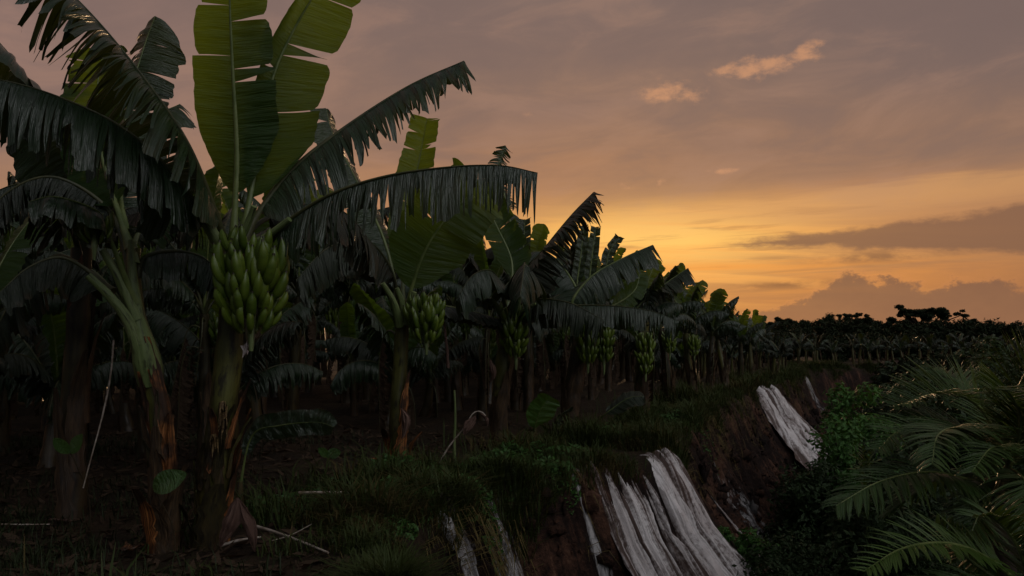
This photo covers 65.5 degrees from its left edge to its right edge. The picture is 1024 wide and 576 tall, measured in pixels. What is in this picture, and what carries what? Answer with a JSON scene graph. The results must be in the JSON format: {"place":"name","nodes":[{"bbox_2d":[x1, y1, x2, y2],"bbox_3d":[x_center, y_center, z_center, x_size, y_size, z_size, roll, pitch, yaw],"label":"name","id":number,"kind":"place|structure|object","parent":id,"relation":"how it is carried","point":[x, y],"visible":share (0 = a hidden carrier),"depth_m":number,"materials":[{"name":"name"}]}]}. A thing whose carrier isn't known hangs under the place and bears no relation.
{"place":"outdoors","nodes":[
{"label":"outdoors","id":0,"kind":"place"},
{"bbox_2d":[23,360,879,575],"bbox_3d":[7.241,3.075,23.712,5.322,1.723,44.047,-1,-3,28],"label":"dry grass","id":1,"kind":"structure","parent":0,"point":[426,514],"depth_m":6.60,"materials":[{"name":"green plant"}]},
{"bbox_2d":[0,331,1019,575],"bbox_3d":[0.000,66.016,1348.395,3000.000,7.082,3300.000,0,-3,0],"label":"ground","id":2,"kind":"structure","parent":0,"point":[580,530],"depth_m":9.47,"materials":[{"name":"soil"}]},
{"bbox_2d":[0,217,60,302],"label":"banana plant","id":3,"kind":"object","parent":2,"relation":"on","point":[33,251],"visible":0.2,"depth_m":8.69,"materials":[{"name":"green plant"}]},
{"bbox_2d":[16,317,48,399],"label":"banana plant","id":4,"kind":"object","parent":2,"relation":"on","point":[33,323],"visible":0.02,"depth_m":11.37,"materials":[{"name":"green plant"}]},
{"bbox_2d":[0,216,66,321],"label":"banana plant","id":5,"kind":"object","parent":2,"relation":"on","point":[12,262],"visible":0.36,"depth_m":7.37,"materials":[{"name":"green plant"}]},
{"bbox_2d":[1,219,73,429],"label":"banana plant","id":6,"kind":"object","parent":2,"relation":"on","point":[44,419],"visible":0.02,"depth_m":13.00,"materials":[{"name":"green plant"}]},
{"bbox_2d":[0,215,113,452],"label":"banana plant","id":7,"kind":"object","parent":2,"relation":"on","point":[8,407],"visible":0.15,"depth_m":9.93,"materials":[{"name":"green plant"}]},
{"bbox_2d":[0,286,137,467],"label":"banana plant","id":8,"kind":"object","parent":2,"relation":"on","point":[32,375],"visible":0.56,"depth_m":8.58,"materials":[{"name":"green plant"}]},
{"bbox_2d":[53,434,90,534],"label":"seedling","id":9,"kind":"object","parent":2,"relation":"on","point":[62,446],"visible":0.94,"depth_m":5.88,"materials":[{"name":"green plant"}]},
{"bbox_2d":[7,171,169,443],"bbox_3d":[-5.818,0.350,10.991,2.414,3.793,2.112,-1,-3,29],"label":"banana plant","id":10,"kind":"object","parent":2,"relation":"on","point":[61,247],"visible":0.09,"depth_m":10.77,"materials":[{"name":"green plant"}]},
{"bbox_2d":[0,43,195,521],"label":"banana plant","id":11,"kind":"object","parent":2,"relation":"on","point":[71,414],"visible":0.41,"depth_m":6.33,"materials":[{"name":"green plant"}]},
{"bbox_2d":[0,16,213,553],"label":"banana plant","id":12,"kind":"object","parent":2,"relation":"on","point":[79,199],"visible":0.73,"depth_m":5.46,"materials":[{"name":"green plant"}]},
{"bbox_2d":[83,340,114,487],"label":"dry stalk","id":13,"kind":"object","parent":12,"relation":"attached to","point":[113,341],"visible":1,"depth_m":5.91,"materials":[{"name":"plant"}]},
{"bbox_2d":[101,356,134,413],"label":"banana plant","id":14,"kind":"object","parent":2,"relation":"on","point":[110,408],"visible":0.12,"depth_m":15.47,"materials":[{"name":"green plant"}]},
{"bbox_2d":[43,238,200,452],"bbox_3d":[-4.798,0.658,9.912,1.895,2.889,1.491,2,-3,-33],"label":"banana plant","id":15,"kind":"object","parent":2,"relation":"on","point":[107,308],"visible":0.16,"depth_m":9.68,"materials":[{"name":"green plant"}]},
{"bbox_2d":[94,316,197,431],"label":"banana plant","id":16,"kind":"object","parent":2,"relation":"on","point":[125,422],"visible":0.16,"depth_m":12.70,"materials":[{"name":"green plant"}]},
{"bbox_2d":[105,309,211,414],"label":"banana plant","id":17,"kind":"object","parent":2,"relation":"on","point":[166,355],"visible":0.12,"depth_m":14.47,"materials":[{"name":"green plant"}]},
{"bbox_2d":[153,469,186,560],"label":"seedling","id":18,"kind":"object","parent":2,"relation":"on","point":[167,481],"visible":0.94,"depth_m":5.11,"materials":[{"name":"green plant"}]},
{"bbox_2d":[107,166,296,475],"bbox_3d":[-3.229,0.355,8.342,1.903,3.356,1.784,1,-3,-17],"label":"banana plant","id":19,"kind":"object","parent":2,"relation":"on","point":[179,294],"visible":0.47,"depth_m":8.15,"materials":[{"name":"green plant"}]},
{"bbox_2d":[176,213,257,426],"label":"banana plant","id":20,"kind":"object","parent":2,"relation":"on","point":[212,346],"visible":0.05,"depth_m":13.01,"materials":[{"name":"green plant"}]},
{"bbox_2d":[145,297,322,460],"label":"banana plant","id":21,"kind":"object","parent":2,"relation":"on","point":[176,330],"visible":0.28,"depth_m":9.06,"materials":[{"name":"green plant"}]},
{"bbox_2d":[171,181,303,425],"bbox_3d":[-4.184,0.289,11.520,2.146,3.991,2.727,0,-3,7],"label":"banana plant","id":22,"kind":"object","parent":2,"relation":"on","point":[257,405],"visible":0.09,"depth_m":11.62,"materials":[{"name":"green plant"}]},
{"bbox_2d":[219,497,256,551],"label":"dead leaf","id":23,"kind":"object","parent":2,"relation":"on","point":[237,515],"visible":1,"depth_m":5.24,"materials":[{"name":"brown plant"}]},
{"bbox_2d":[0,0,537,551],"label":"banana plant","id":24,"kind":"object","parent":2,"relation":"on","point":[254,142],"visible":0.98,"depth_m":5.39,"materials":[{"name":"green plant"}]},
{"bbox_2d":[235,408,336,503],"bbox_3d":[-1.839,1.434,6.471,0.946,0.918,0.096,-1,-3,18],"label":"banana sucker","id":25,"kind":"object","parent":2,"relation":"on","point":[291,423],"visible":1,"depth_m":6.50,"materials":[{"name":"green plant"}]},
{"bbox_2d":[0,421,589,575],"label":"leaf litter","id":26,"kind":"object","parent":2,"relation":"on","point":[267,534],"visible":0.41,"depth_m":6.82,"materials":[{"name":"brown plant"}]},
{"bbox_2d":[257,525,328,553],"bbox_3d":[-1.552,1.729,5.499,0.040,0.057,1.083,2,-3,-42],"label":"stick","id":27,"kind":"object","parent":26,"relation":"on","point":[280,534],"visible":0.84,"depth_m":5.49,"materials":[{"name":"wood"}]},
{"bbox_2d":[268,307,328,401],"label":"banana plant","id":28,"kind":"object","parent":2,"relation":"on","point":[321,355],"visible":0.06,"depth_m":18.79,"materials":[{"name":"green plant"}]},
{"bbox_2d":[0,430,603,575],"bbox_3d":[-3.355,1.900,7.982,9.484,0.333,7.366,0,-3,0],"label":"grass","id":29,"kind":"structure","parent":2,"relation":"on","point":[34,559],"depth_m":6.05,"materials":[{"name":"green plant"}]},
{"bbox_2d":[238,177,389,410],"bbox_3d":[-3.180,0.266,12.166,2.730,4.066,2.149,0,-3,-4],"label":"banana plant","id":30,"kind":"object","parent":2,"relation":"on","point":[290,399],"visible":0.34,"depth_m":12.40,"materials":[{"name":"green plant"}]},
{"bbox_2d":[288,229,350,409],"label":"banana plant","id":31,"kind":"object","parent":2,"relation":"on","point":[335,298],"visible":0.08,"depth_m":16.11,"materials":[{"name":"green plant"}]},
{"bbox_2d":[303,297,339,392],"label":"banana plant","id":32,"kind":"object","parent":2,"relation":"on","point":[321,308],"visible":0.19,"depth_m":21.74,"materials":[{"name":"green plant"}]},
{"bbox_2d":[320,326,329,377],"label":"banana plant","id":33,"kind":"object","parent":2,"relation":"on","point":[324,366],"depth_m":29.21,"materials":[{"name":"green plant"}]},
{"bbox_2d":[318,447,340,476],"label":"seedling","id":34,"kind":"object","parent":2,"relation":"on","point":[324,452],"visible":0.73,"depth_m":7.80,"materials":[{"name":"green plant"}]},
{"bbox_2d":[309,301,389,415],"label":"banana plant","id":35,"kind":"object","parent":2,"relation":"on","point":[348,327],"visible":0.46,"depth_m":14.47,"materials":[{"name":"green plant"}]},
{"bbox_2d":[325,265,394,402],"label":"banana plant","id":36,"kind":"object","parent":2,"relation":"on","point":[340,287],"visible":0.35,"depth_m":17.37,"materials":[{"name":"green plant"}]},
{"bbox_2d":[328,296,391,413],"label":"banana plant","id":37,"kind":"object","parent":2,"relation":"on","point":[373,389],"visible":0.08,"depth_m":14.96,"materials":[{"name":"green plant"}]},
{"bbox_2d":[331,229,398,399],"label":"banana plant","id":38,"kind":"object","parent":2,"relation":"on","point":[379,291],"visible":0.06,"depth_m":19.23,"materials":[{"name":"green plant"}]},
{"bbox_2d":[326,283,454,430],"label":"banana plant","id":39,"kind":"object","parent":2,"relation":"on","point":[378,320],"visible":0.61,"depth_m":12.24,"materials":[{"name":"green plant"}]},
{"bbox_2d":[296,108,502,463],"bbox_3d":[-1.282,-0.057,9.337,2.529,4.455,2.031,0,-3,0],"label":"banana plant","id":40,"kind":"object","parent":2,"relation":"on","point":[419,252],"visible":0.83,"depth_m":8.84,"materials":[{"name":"green plant"}]},
{"bbox_2d":[385,322,483,417],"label":"banana plant","id":41,"kind":"object","parent":2,"relation":"on","point":[426,410],"visible":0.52,"depth_m":14.29,"materials":[{"name":"green plant"}]},
{"bbox_2d":[389,238,493,411],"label":"banana plant","id":42,"kind":"object","parent":2,"relation":"on","point":[457,382],"visible":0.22,"depth_m":15.45,"materials":[{"name":"green plant"}]},
{"bbox_2d":[405,255,494,401],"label":"banana plant","id":43,"kind":"object","parent":2,"relation":"on","point":[447,390],"visible":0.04,"depth_m":18.59,"materials":[{"name":"green plant"}]},
{"bbox_2d":[33,358,876,575],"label":"grass","id":44,"kind":"structure","parent":2,"relation":"on","point":[383,562],"depth_m":7.87,"materials":[{"name":"green plant"}]},
{"bbox_2d":[439,411,488,462],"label":"withered leaf","id":45,"kind":"object","parent":2,"relation":"on","point":[469,423],"visible":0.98,"depth_m":8.54,"materials":[{"name":"brown plant"}]},
{"bbox_2d":[432,238,521,420],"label":"banana plant","id":46,"kind":"object","parent":2,"relation":"on","point":[479,262],"visible":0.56,"depth_m":13.17,"materials":[{"name":"green plant"}]},
{"bbox_2d":[239,408,719,574],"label":"ground cover","id":47,"kind":"object","parent":2,"relation":"on","point":[415,526],"visible":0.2,"depth_m":8.01,"materials":[{"name":"green plant"}]},
{"bbox_2d":[458,316,523,403],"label":"banana plant","id":48,"kind":"object","parent":2,"relation":"on","point":[471,359],"visible":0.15,"depth_m":17.36,"materials":[{"name":"green plant"}]},
{"bbox_2d":[461,325,551,402],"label":"banana plant","id":49,"kind":"object","parent":2,"relation":"on","point":[475,332],"visible":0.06,"depth_m":18.44,"materials":[{"name":"green plant"}]},
{"bbox_2d":[469,223,571,412],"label":"banana plant","id":50,"kind":"object","parent":2,"relation":"on","point":[539,235],"visible":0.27,"depth_m":14.59,"materials":[{"name":"green plant"}]},
{"bbox_2d":[455,146,603,446],"bbox_3d":[0.238,0.043,10.283,1.821,4.354,2.564,0,-3,0],"label":"banana plant","id":51,"kind":"object","parent":2,"relation":"on","point":[510,247],"visible":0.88,"depth_m":10.00,"materials":[{"name":"green plant"}]},
{"bbox_2d":[500,256,564,410],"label":"banana plant","id":52,"kind":"object","parent":2,"relation":"on","point":[515,398],"visible":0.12,"depth_m":15.37,"materials":[{"name":"green plant"}]},
{"bbox_2d":[503,229,564,391],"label":"banana plant","id":53,"kind":"object","parent":2,"relation":"on","point":[547,365],"visible":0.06,"depth_m":20.49,"materials":[{"name":"green plant"}]},
{"bbox_2d":[526,393,559,441],"bbox_3d":[0.336,1.694,10.003,0.434,0.773,0.335,-2,-3,41],"label":"banana sucker","id":54,"kind":"object","parent":2,"relation":"on","point":[542,408],"visible":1,"depth_m":9.99,"materials":[{"name":"green plant"}]},
{"bbox_2d":[549,237,608,385],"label":"banana plant","id":55,"kind":"object","parent":2,"relation":"on","point":[562,334],"visible":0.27,"depth_m":16.97,"materials":[{"name":"green plant"}]},
{"bbox_2d":[506,224,679,430],"bbox_3d":[1.116,0.675,12.037,2.414,3.378,2.470,0,-3,0],"label":"banana plant","id":56,"kind":"object","parent":2,"relation":"on","point":[631,269],"visible":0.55,"depth_m":11.93,"materials":[{"name":"green plant"}]},
{"bbox_2d":[588,294,613,399],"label":"banana plant","id":57,"kind":"object","parent":2,"relation":"on","point":[591,394],"visible":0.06,"depth_m":18.65,"materials":[{"name":"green plant"}]},
{"bbox_2d":[595,247,625,383],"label":"banana plant","id":58,"kind":"object","parent":2,"relation":"on","point":[620,251],"visible":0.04,"depth_m":24.80,"materials":[{"name":"green plant"}]},
{"bbox_2d":[420,375,819,575],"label":"hanging grass","id":59,"kind":"structure","parent":2,"relation":"hanging from","point":[480,548],"depth_m":7.09,"materials":[{"name":"plant"}]},
{"bbox_2d":[598,391,645,426],"bbox_3d":[1.635,1.889,11.909,0.696,0.668,0.321,0,-3,0],"label":"banana sucker","id":60,"kind":"object","parent":2,"relation":"on","point":[623,402],"visible":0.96,"depth_m":11.88,"materials":[{"name":"green plant"}]},
{"bbox_2d":[596,270,648,390],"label":"banana plant","id":61,"kind":"object","parent":2,"relation":"on","point":[608,378],"visible":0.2,"depth_m":21.62,"materials":[{"name":"green plant"}]},
{"bbox_2d":[426,378,827,575],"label":"earth clods","id":62,"kind":"object","parent":2,"relation":"on","point":[558,528],"visible":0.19,"depth_m":12.51,"materials":[{"name":"soil"}]},
{"bbox_2d":[618,276,663,378],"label":"banana plant","id":63,"kind":"object","parent":2,"relation":"on","point":[622,372],"visible":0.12,"depth_m":28.14,"materials":[{"name":"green plant"}]},
{"bbox_2d":[611,325,681,382],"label":"banana plant","id":64,"kind":"object","parent":2,"relation":"on","point":[631,333],"visible":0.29,"depth_m":25.11,"materials":[{"name":"green plant"}]},
{"bbox_2d":[609,262,695,413],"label":"banana plant","id":65,"kind":"object","parent":2,"relation":"on","point":[645,343],"visible":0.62,"depth_m":14.26,"materials":[{"name":"green plant"}]},
{"bbox_2d":[614,263,704,402],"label":"banana plant","id":66,"kind":"object","parent":2,"relation":"on","point":[665,371],"visible":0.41,"depth_m":16.86,"materials":[{"name":"green plant"}]},
{"bbox_2d":[585,448,755,575],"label":"plastic sheet","id":67,"kind":"object","parent":2,"relation":"on","point":[700,545],"visible":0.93,"depth_m":9.07,"materials":[{"name":"white plastic"}]},
{"bbox_2d":[655,333,715,383],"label":"banana plant","id":68,"kind":"object","parent":2,"relation":"on","point":[678,352],"visible":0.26,"depth_m":26.09,"materials":[{"name":"green plant"}]},
{"bbox_2d":[653,280,728,391],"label":"banana plant","id":69,"kind":"object","parent":2,"relation":"on","point":[691,344],"visible":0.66,"depth_m":19.06,"materials":[{"name":"green plant"}]},
{"bbox_2d":[680,288,740,390],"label":"banana plant","id":70,"kind":"object","parent":2,"relation":"on","point":[717,298],"visible":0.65,"depth_m":21.19,"materials":[{"name":"green plant"}]},
{"bbox_2d":[703,302,746,386],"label":"banana plant","id":71,"kind":"object","parent":2,"relation":"on","point":[722,361],"visible":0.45,"depth_m":23.62,"materials":[{"name":"green plant"}]},
{"bbox_2d":[720,309,762,378],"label":"banana plant","id":72,"kind":"object","parent":2,"relation":"on","point":[741,337],"visible":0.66,"depth_m":26.21,"materials":[{"name":"green plant"}]},
{"bbox_2d":[731,315,765,377],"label":"banana plant","id":73,"kind":"object","parent":2,"relation":"on","point":[755,337],"visible":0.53,"depth_m":30.11,"materials":[{"name":"green plant"}]},
{"bbox_2d":[717,525,781,570],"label":"bush","id":74,"kind":"object","parent":2,"relation":"on","point":[738,545],"visible":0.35,"depth_m":9.69,"materials":[{"name":"green plant"}]},
{"bbox_2d":[750,315,779,362],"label":"banana plant","id":75,"kind":"object","parent":2,"relation":"on","point":[763,319],"visible":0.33,"depth_m":39.88,"materials":[{"name":"green plant"}]},
{"bbox_2d":[761,331,791,373],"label":"banana plant","id":76,"kind":"object","parent":2,"relation":"on","point":[775,338],"visible":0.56,"depth_m":29.75,"materials":[{"name":"green plant"}]},
{"bbox_2d":[767,337,793,371],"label":"banana plant","id":77,"kind":"object","parent":2,"relation":"on","point":[778,352],"visible":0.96,"depth_m":27.76,"materials":[{"name":"green plant"}]},
{"bbox_2d":[732,526,845,575],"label":"bush","id":78,"kind":"object","parent":2,"relation":"on","point":[776,566],"visible":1,"depth_m":9.04,"materials":[{"name":"green plant"}]},
{"bbox_2d":[756,385,827,470],"bbox_3d":[8.294,4.245,22.541,2.358,3.071,5.064,-1,-3,29],"label":"plastic sheet","id":79,"kind":"object","parent":2,"relation":"on","point":[789,423],"visible":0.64,"depth_m":21.56,"materials":[{"name":"white plastic"}]},
{"bbox_2d":[789,329,811,364],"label":"banana plant","id":80,"kind":"object","parent":2,"relation":"on","point":[797,344],"visible":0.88,"depth_m":37.78,"materials":[{"name":"green plant"}]},
{"bbox_2d":[757,455,856,574],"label":"bush","id":81,"kind":"object","parent":2,"relation":"on","point":[807,500],"visible":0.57,"depth_m":12.74,"materials":[{"name":"green plant"}]},
{"bbox_2d":[790,319,864,339],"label":"tree","id":82,"kind":"object","parent":2,"relation":"on","point":[824,327],"visible":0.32,"depth_m":75.00,"materials":[{"name":"green plant"}]},
{"bbox_2d":[810,334,849,361],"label":"shrub","id":83,"kind":"object","parent":2,"relation":"on","point":[825,354],"visible":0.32,"depth_m":51.21,"materials":[{"name":"green plant"}]},
{"bbox_2d":[783,412,903,573],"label":"bush","id":84,"kind":"object","parent":2,"relation":"on","point":[839,449],"visible":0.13,"depth_m":13.34,"materials":[{"name":"green plant"}]},
{"bbox_2d":[832,332,866,360],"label":"shrub","id":85,"kind":"object","parent":2,"relation":"on","point":[848,349],"visible":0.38,"depth_m":53.30,"materials":[{"name":"green plant"}]},
{"bbox_2d":[832,320,879,335],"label":"tree","id":86,"kind":"object","parent":2,"relation":"on","point":[851,327],"visible":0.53,"depth_m":84.92,"materials":[{"name":"green plant"}]},
{"bbox_2d":[810,381,907,495],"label":"bush","id":87,"kind":"object","parent":2,"relation":"on","point":[846,400],"visible":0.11,"depth_m":14.91,"materials":[{"name":"green plant"}]},
{"bbox_2d":[845,445,880,567],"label":"palm seedling","id":88,"kind":"object","parent":2,"relation":"on","point":[864,466],"visible":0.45,"depth_m":9.46,"materials":[{"name":"green plant"}]},
{"bbox_2d":[861,330,890,360],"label":"shrub","id":89,"kind":"object","parent":2,"relation":"on","point":[881,351],"visible":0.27,"depth_m":54.44,"materials":[{"name":"green plant"}]},
{"bbox_2d":[802,476,964,575],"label":"bush","id":90,"kind":"object","parent":2,"relation":"on","point":[862,524],"visible":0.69,"depth_m":9.37,"materials":[{"name":"green plant"}]},
{"bbox_2d":[856,364,931,424],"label":"bush","id":91,"kind":"object","parent":2,"relation":"on","point":[876,409],"visible":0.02,"depth_m":23.57,"materials":[{"name":"green plant"}]},
{"bbox_2d":[870,357,926,394],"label":"bush","id":92,"kind":"object","parent":2,"relation":"on","point":[879,377],"visible":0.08,"depth_m":37.33,"materials":[{"name":"green plant"}]},
{"bbox_2d":[825,431,980,575],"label":"bush","id":93,"kind":"object","parent":2,"relation":"on","point":[926,510],"visible":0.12,"depth_m":11.77,"materials":[{"name":"green plant"}]},
{"bbox_2d":[867,320,951,339],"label":"tree","id":94,"kind":"object","parent":2,"relation":"on","point":[899,327],"visible":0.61,"depth_m":82.78,"materials":[{"name":"green plant"}]},
{"bbox_2d":[885,352,944,404],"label":"bush","id":95,"kind":"object","parent":2,"relation":"on","point":[900,369],"visible":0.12,"depth_m":36.03,"materials":[{"name":"green plant"}]},
{"bbox_2d":[819,321,1023,575],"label":"palm tree","id":96,"kind":"object","parent":2,"relation":"on","point":[997,486],"visible":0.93,"depth_m":5.98,"materials":[{"name":"green plant"}]},
{"bbox_2d":[886,304,969,323],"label":"tree","id":97,"kind":"object","parent":2,"relation":"on","point":[924,314],"visible":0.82,"depth_m":108.31,"materials":[{"name":"green plant"}]},
{"bbox_2d":[850,497,1023,575],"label":"palm tree","id":98,"kind":"object","parent":2,"relation":"on","point":[979,554],"visible":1,"depth_m":5.09,"materials":[{"name":"green plant"}]},
{"bbox_2d":[857,362,1023,575],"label":"bush","id":99,"kind":"object","parent":2,"relation":"on","point":[942,403],"visible":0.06,"depth_m":16.56,"materials":[{"name":"green plant"}]},
{"bbox_2d":[916,318,964,340],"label":"tree","id":100,"kind":"object","parent":2,"relation":"on","point":[940,334],"visible":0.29,"depth_m":82.66,"materials":[{"name":"green plant"}]},
{"bbox_2d":[904,331,981,359],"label":"tree","id":101,"kind":"object","parent":2,"relation":"on","point":[924,351],"visible":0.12,"depth_m":54.44,"materials":[{"name":"green plant"}]},
{"bbox_2d":[922,352,978,408],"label":"bush","id":102,"kind":"object","parent":2,"relation":"on","point":[959,361],"visible":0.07,"depth_m":33.19,"materials":[{"name":"green plant"}]},
{"bbox_2d":[927,337,1023,444],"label":"bush","id":103,"kind":"object","parent":2,"relation":"on","point":[985,361],"visible":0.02,"depth_m":20.97,"materials":[{"name":"green plant"}]},
{"bbox_2d":[951,335,1012,369],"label":"bush","id":104,"kind":"object","parent":2,"relation":"on","point":[991,342],"visible":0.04,"depth_m":38.46,"materials":[{"name":"green plant"}]},
{"bbox_2d":[963,321,1004,339],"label":"tree","id":105,"kind":"object","parent":2,"relation":"on","point":[979,328],"visible":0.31,"depth_m":76.55,"materials":[{"name":"green plant"}]},
{"bbox_2d":[966,323,1023,343],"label":"tree","id":106,"kind":"object","parent":2,"relation":"on","point":[1010,334],"visible":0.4,"depth_m":74.16,"materials":[{"name":"green plant"}]},
{"bbox_2d":[0,0,1023,323],"label":"sky","id":107,"kind":"structure","parent":0,"point":[810,160],"materials":[{"name":"orange"}]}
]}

